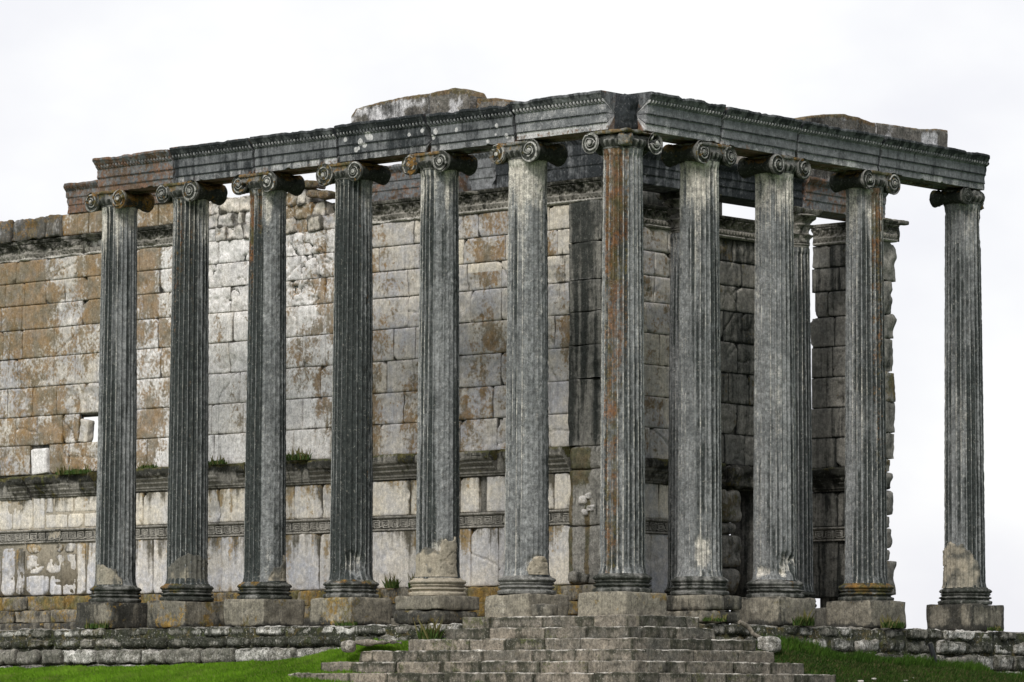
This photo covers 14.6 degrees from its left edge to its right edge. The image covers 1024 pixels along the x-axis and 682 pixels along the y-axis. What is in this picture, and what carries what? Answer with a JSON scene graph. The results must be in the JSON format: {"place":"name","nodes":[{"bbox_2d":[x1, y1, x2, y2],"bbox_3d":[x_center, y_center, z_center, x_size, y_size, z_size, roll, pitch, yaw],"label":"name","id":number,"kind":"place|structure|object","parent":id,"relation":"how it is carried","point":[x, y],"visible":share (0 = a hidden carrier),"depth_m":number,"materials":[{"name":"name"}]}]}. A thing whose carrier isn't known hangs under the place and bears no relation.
{"place":"outdoors","nodes":[
{"label":"outdoors","id":0,"kind":"place"},
{"bbox_2d":[0,176,602,629],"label":"cella wall","id":1,"kind":"structure","parent":0,"point":[50,280],"depth_m":95.25,"materials":[{"name":"stone"}]},
{"bbox_2d":[31,448,49,474],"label":"white block","id":2,"kind":"structure","parent":1,"relation":"on","point":[40,460],"depth_m":100.16,"materials":[{"name":"stone"}]},
{"bbox_2d":[55,463,94,474],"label":"grass tuft","id":3,"kind":"object","parent":1,"relation":"on","point":[72,471],"visible":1,"depth_m":98.94,"materials":[{"name":"green plant"}]},
{"bbox_2d":[78,419,94,442],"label":"tilted block","id":4,"kind":"structure","parent":1,"relation":"on","point":[86,434],"depth_m":99.22,"materials":[{"name":"stone"}]},
{"bbox_2d":[63,180,170,213],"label":"architrave block","id":5,"kind":"structure","parent":1,"relation":"on","point":[77,193],"depth_m":99.78,"materials":[{"name":"stone"}]},
{"bbox_2d":[138,461,157,468],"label":"grass tuft","id":6,"kind":"object","parent":1,"relation":"on","point":[142,466],"visible":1,"depth_m":97.15,"materials":[{"name":"green plant"}]},
{"bbox_2d":[208,454,228,464],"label":"grass tuft","id":7,"kind":"object","parent":1,"relation":"on","point":[217,462],"visible":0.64,"depth_m":95.54,"materials":[{"name":"green plant"}]},
{"bbox_2d":[286,446,312,460],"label":"grass tuft","id":8,"kind":"object","parent":1,"relation":"on","point":[298,455],"visible":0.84,"depth_m":93.80,"materials":[{"name":"green plant"}]},
{"bbox_2d":[304,180,325,189],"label":"loose stone","id":9,"kind":"object","parent":1,"relation":"on","point":[311,185],"visible":0.5,"depth_m":94.52,"materials":[{"name":"beige stone"}]},
{"bbox_2d":[306,190,335,200],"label":"loose stone","id":10,"kind":"object","parent":1,"relation":"on","point":[324,195],"visible":0.91,"depth_m":94.11,"materials":[{"name":"beige stone"}]},
{"bbox_2d":[382,572,400,587],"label":"grass tuft","id":11,"kind":"object","parent":1,"relation":"on","point":[393,583],"visible":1,"depth_m":91.33,"materials":[{"name":"green plant"}]},
{"bbox_2d":[407,572,414,587],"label":"grass tuft","id":12,"kind":"object","parent":1,"relation":"on","point":[409,584],"visible":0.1,"depth_m":90.92,"materials":[{"name":"green plant"}]},
{"bbox_2d":[372,164,470,201],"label":"architrave block","id":13,"kind":"structure","parent":1,"relation":"on","point":[400,184],"depth_m":92.44,"materials":[{"name":"stone"}]},
{"bbox_2d":[468,152,496,190],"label":"architrave block","id":14,"kind":"structure","parent":1,"relation":"on","point":[483,176],"depth_m":90.73,"materials":[{"name":"stone"}]},
{"bbox_2d":[496,139,602,187],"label":"architrave block","id":15,"kind":"structure","parent":1,"relation":"on","point":[580,163],"depth_m":88.96,"materials":[{"name":"stone"}]},
{"bbox_2d":[568,200,602,600],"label":"anta","id":16,"kind":"object","parent":1,"relation":"attached to","point":[585,292],"visible":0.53,"depth_m":88.20,"materials":[{"name":"stone"}]},
{"bbox_2d":[1,650,887,681],"bbox_3d":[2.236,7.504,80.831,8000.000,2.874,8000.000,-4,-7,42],"label":"ground","id":17,"kind":"structure","parent":0,"point":[774,657],"depth_m":83.08,"materials":[{"name":"green plant"}]},
{"bbox_2d":[0,637,445,681],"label":"lawn","id":18,"kind":"structure","parent":17,"relation":"on","point":[277,670],"depth_m":85.94,"materials":[{"name":"green plant"}]},
{"bbox_2d":[341,640,355,652],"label":"boulder","id":19,"kind":"object","parent":18,"relation":"on","point":[347,646],"visible":1,"depth_m":83.14,"materials":[{"name":"stone"}]},
{"bbox_2d":[355,639,401,645],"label":"fallen slab","id":20,"kind":"object","parent":18,"relation":"on","point":[367,642],"depth_m":83.17,"materials":[{"name":"stone"}]},
{"bbox_2d":[0,623,461,667],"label":"podium wall","id":21,"kind":"structure","parent":17,"relation":"on","point":[30,648],"depth_m":88.35,"materials":[{"name":"stone"}]},
{"bbox_2d":[83,618,108,627],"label":"grass tuft","id":22,"kind":"object","parent":21,"relation":"on","point":[96,625],"visible":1,"depth_m":90.33,"materials":[{"name":"green plant"}]},
{"bbox_2d":[333,618,357,625],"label":"grass tuft","id":23,"kind":"object","parent":21,"relation":"on","point":[339,623],"visible":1,"depth_m":85.14,"materials":[{"name":"green plant"}]},
{"bbox_2d":[288,614,835,681],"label":"staircase","id":24,"kind":"structure","parent":17,"relation":"on","point":[627,648],"depth_m":80.31,"materials":[{"name":"stone"}]},
{"bbox_2d":[413,613,445,639],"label":"grass tuft","id":25,"kind":"object","parent":24,"relation":"on","point":[427,633],"visible":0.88,"depth_m":82.98,"materials":[{"name":"green plant"}]},
{"bbox_2d":[531,603,557,615],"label":"stone block","id":26,"kind":"object","parent":24,"relation":"on","point":[542,609],"visible":1,"depth_m":81.43,"materials":[{"name":"stone"}]},
{"bbox_2d":[738,620,759,638],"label":"drain channel","id":27,"kind":"object","parent":17,"relation":"on","point":[748,628],"visible":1,"depth_m":82.39,"materials":[{"name":"stone"}]},
{"bbox_2d":[757,636,780,652],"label":"boulder","id":28,"kind":"object","parent":17,"relation":"on","point":[770,643],"visible":0.95,"depth_m":82.05,"materials":[{"name":"stone"}]},
{"bbox_2d":[699,623,1023,674],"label":"podium wall","id":29,"kind":"structure","parent":17,"relation":"on","point":[995,651],"depth_m":86.97,"materials":[{"name":"stone"}]},
{"bbox_2d":[702,614,726,621],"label":"grass tuft","id":30,"kind":"object","parent":29,"relation":"on","point":[723,619],"visible":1,"depth_m":81.98,"materials":[{"name":"green plant"}]},
{"bbox_2d":[791,607,815,625],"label":"grass tuft","id":31,"kind":"object","parent":29,"relation":"on","point":[804,621],"visible":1,"depth_m":84.12,"materials":[{"name":"green plant"}]},
{"bbox_2d":[880,613,904,627],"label":"grass tuft","id":32,"kind":"object","parent":29,"relation":"on","point":[890,623],"visible":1,"depth_m":86.41,"materials":[{"name":"green plant"}]},
{"bbox_2d":[987,625,1002,630],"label":"grass tuft","id":33,"kind":"object","parent":29,"relation":"on","point":[997,628],"visible":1,"depth_m":89.36,"materials":[{"name":"green plant"}]},
{"bbox_2d":[928,643,936,661],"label":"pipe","id":34,"kind":"object","parent":17,"relation":"on","point":[931,649],"visible":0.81,"depth_m":86.95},
{"bbox_2d":[0,0,1023,631],"label":"sky","id":35,"kind":"structure","parent":0,"point":[81,81],"materials":[{"name":"white"}]},
{"bbox_2d":[5,624,1021,633],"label":"temple floor","id":36,"kind":"structure","parent":0,"point":[448,624],"depth_m":87.26,"materials":[{"name":"stone"}]},
{"bbox_2d":[76,189,154,628],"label":"ionic column","id":37,"kind":"structure","parent":36,"relation":"on","point":[115,600],"depth_m":91.16,"materials":[{"name":"stone"}]},
{"bbox_2d":[92,149,175,193],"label":"architrave block","id":38,"kind":"structure","parent":37,"relation":"on","point":[147,172],"depth_m":90.94,"materials":[{"name":"stone"}]},
{"bbox_2d":[147,180,227,627],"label":"ionic column","id":39,"kind":"structure","parent":36,"relation":"on","point":[186,599],"depth_m":89.58,"materials":[{"name":"stone"}]},
{"bbox_2d":[223,171,304,626],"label":"ionic column","id":40,"kind":"structure","parent":36,"relation":"on","point":[264,598],"depth_m":87.93,"materials":[{"name":"stone"}]},
{"bbox_2d":[169,138,255,184],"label":"architrave block","id":41,"kind":"structure","parent":40,"relation":"on","point":[220,163],"depth_m":89.26,"materials":[{"name":"stone"}]},
{"bbox_2d":[309,161,391,625],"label":"ionic column","id":42,"kind":"structure","parent":36,"relation":"on","point":[351,585],"depth_m":86.19,"materials":[{"name":"stone"}]},
{"bbox_2d":[250,128,339,174],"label":"architrave block","id":43,"kind":"structure","parent":42,"relation":"on","point":[300,152],"depth_m":87.58,"materials":[{"name":"stone"}]},
{"bbox_2d":[393,150,478,624],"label":"ionic column","id":44,"kind":"structure","parent":36,"relation":"on","point":[437,585],"depth_m":84.49,"materials":[{"name":"stone"}]},
{"bbox_2d":[334,114,431,163],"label":"architrave block","id":45,"kind":"structure","parent":44,"relation":"on","point":[391,140],"depth_m":85.80,"materials":[{"name":"stone"}]},
{"bbox_2d":[351,93,430,122],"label":"stone block","id":46,"kind":"structure","parent":45,"relation":"on","point":[408,105],"depth_m":86.29,"materials":[{"name":"stone"}]},
{"bbox_2d":[485,138,568,617],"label":"ionic column","id":47,"kind":"structure","parent":36,"relation":"on","point":[526,580],"depth_m":82.84,"materials":[{"name":"stone"}]},
{"bbox_2d":[426,104,517,154],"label":"architrave block","id":48,"kind":"structure","parent":47,"relation":"on","point":[467,131],"depth_m":84.09,"materials":[{"name":"stone"}]},
{"bbox_2d":[430,88,486,113],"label":"frieze block","id":49,"kind":"structure","parent":48,"relation":"on","point":[451,100],"depth_m":85.14,"materials":[{"name":"stone"}]},
{"bbox_2d":[477,98,513,107],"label":"frieze block","id":50,"kind":"structure","parent":48,"relation":"on","point":[484,102],"depth_m":84.60,"materials":[{"name":"stone"}]},
{"bbox_2d":[510,90,622,142],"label":"architrave block","id":51,"kind":"structure","parent":47,"relation":"on","point":[564,118],"depth_m":82.39,"materials":[{"name":"stone"}]},
{"bbox_2d":[578,128,666,615],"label":"ionic column","id":52,"kind":"structure","parent":36,"relation":"on","point":[622,578],"depth_m":81.12,"materials":[{"name":"stone"}]},
{"bbox_2d":[614,94,638,128],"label":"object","id":53,"kind":"object","parent":52,"relation":"on","point":[625,111],"visible":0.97,"depth_m":81.76,"materials":[{"name":"stone"}]},
{"bbox_2d":[655,192,725,611],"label":"column","id":54,"kind":"structure","parent":36,"relation":"on","point":[671,201],"depth_m":90.75,"materials":[{"name":"stone"}]},
{"bbox_2d":[642,152,679,192],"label":"architrave block","id":55,"kind":"structure","parent":54,"relation":"on","point":[659,176],"depth_m":89.97,"materials":[{"name":"stone"}]},
{"bbox_2d":[719,164,803,207],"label":"architrave block","id":56,"kind":"structure","parent":54,"relation":"on","point":[735,188],"depth_m":92.15,"materials":[{"name":"stone"}]},
{"bbox_2d":[736,156,747,163],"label":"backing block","id":57,"kind":"structure","parent":56,"relation":"on","point":[739,158],"depth_m":93.24,"materials":[{"name":"stone"}]},
{"bbox_2d":[643,191,754,623],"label":"cross wall","id":58,"kind":"structure","parent":36,"relation":"on","point":[737,268],"depth_m":94.61,"materials":[{"name":"stone"}]},
{"bbox_2d":[661,140,741,623],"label":"ionic column","id":59,"kind":"structure","parent":36,"relation":"on","point":[699,581],"depth_m":82.97,"materials":[{"name":"stone"}]},
{"bbox_2d":[629,91,725,143],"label":"architrave block","id":60,"kind":"structure","parent":59,"relation":"on","point":[672,119],"depth_m":82.58,"materials":[{"name":"stone"}]},
{"bbox_2d":[717,107,801,156],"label":"architrave block","id":61,"kind":"structure","parent":59,"relation":"on","point":[745,133],"depth_m":84.55,"materials":[{"name":"stone"}]},
{"bbox_2d":[734,154,815,625],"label":"ionic column","id":62,"kind":"structure","parent":36,"relation":"on","point":[774,597],"depth_m":84.85,"materials":[{"name":"stone"}]},
{"bbox_2d":[793,206,826,626],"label":"column","id":63,"kind":"structure","parent":36,"relation":"on","point":[804,218],"depth_m":93.49,"materials":[{"name":"stone"}]},
{"bbox_2d":[801,176,888,221],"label":"architrave block","id":64,"kind":"structure","parent":63,"relation":"on","point":[818,193],"depth_m":94.47,"materials":[{"name":"stone"}]},
{"bbox_2d":[810,169,834,179],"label":"backing block","id":65,"kind":"structure","parent":64,"relation":"on","point":[825,175],"depth_m":94.88,"materials":[{"name":"stone"}]},
{"bbox_2d":[810,222,845,607],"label":"stub wall","id":66,"kind":"structure","parent":36,"relation":"on","point":[827,334],"depth_m":96.51,"materials":[{"name":"stone"}]},
{"bbox_2d":[883,218,908,594],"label":"anta","id":67,"kind":"object","parent":66,"relation":"attached to","point":[891,232],"visible":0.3,"depth_m":95.91,"materials":[{"name":"stone"}]},
{"bbox_2d":[826,170,905,628],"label":"ionic column","id":68,"kind":"structure","parent":36,"relation":"on","point":[866,599],"depth_m":87.25,"materials":[{"name":"stone"}]},
{"bbox_2d":[795,121,884,172],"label":"architrave block","id":69,"kind":"structure","parent":68,"relation":"on","point":[824,147],"depth_m":86.64,"materials":[{"name":"stone"}]},
{"bbox_2d":[795,114,874,132],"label":"frieze block","id":70,"kind":"structure","parent":69,"relation":"on","point":[843,121],"depth_m":87.56,"materials":[{"name":"stone"}]},
{"bbox_2d":[926,187,1003,630],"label":"ionic column","id":71,"kind":"structure","parent":36,"relation":"on","point":[964,603],"depth_m":90.00,"materials":[{"name":"stone"}]},
{"bbox_2d":[877,136,989,190],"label":"architrave block","id":72,"kind":"structure","parent":71,"relation":"on","point":[923,165],"depth_m":89.26,"materials":[{"name":"stone"}]},
{"bbox_2d":[875,123,947,146],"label":"frieze block","id":73,"kind":"structure","parent":72,"relation":"on","point":[939,137],"depth_m":89.56,"materials":[{"name":"stone"}]},
{"bbox_2d":[717,634,1023,681],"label":"rough grass","id":74,"kind":"structure","parent":0,"point":[911,668],"depth_m":84.55,"materials":[{"name":"green plant"}]}
]}

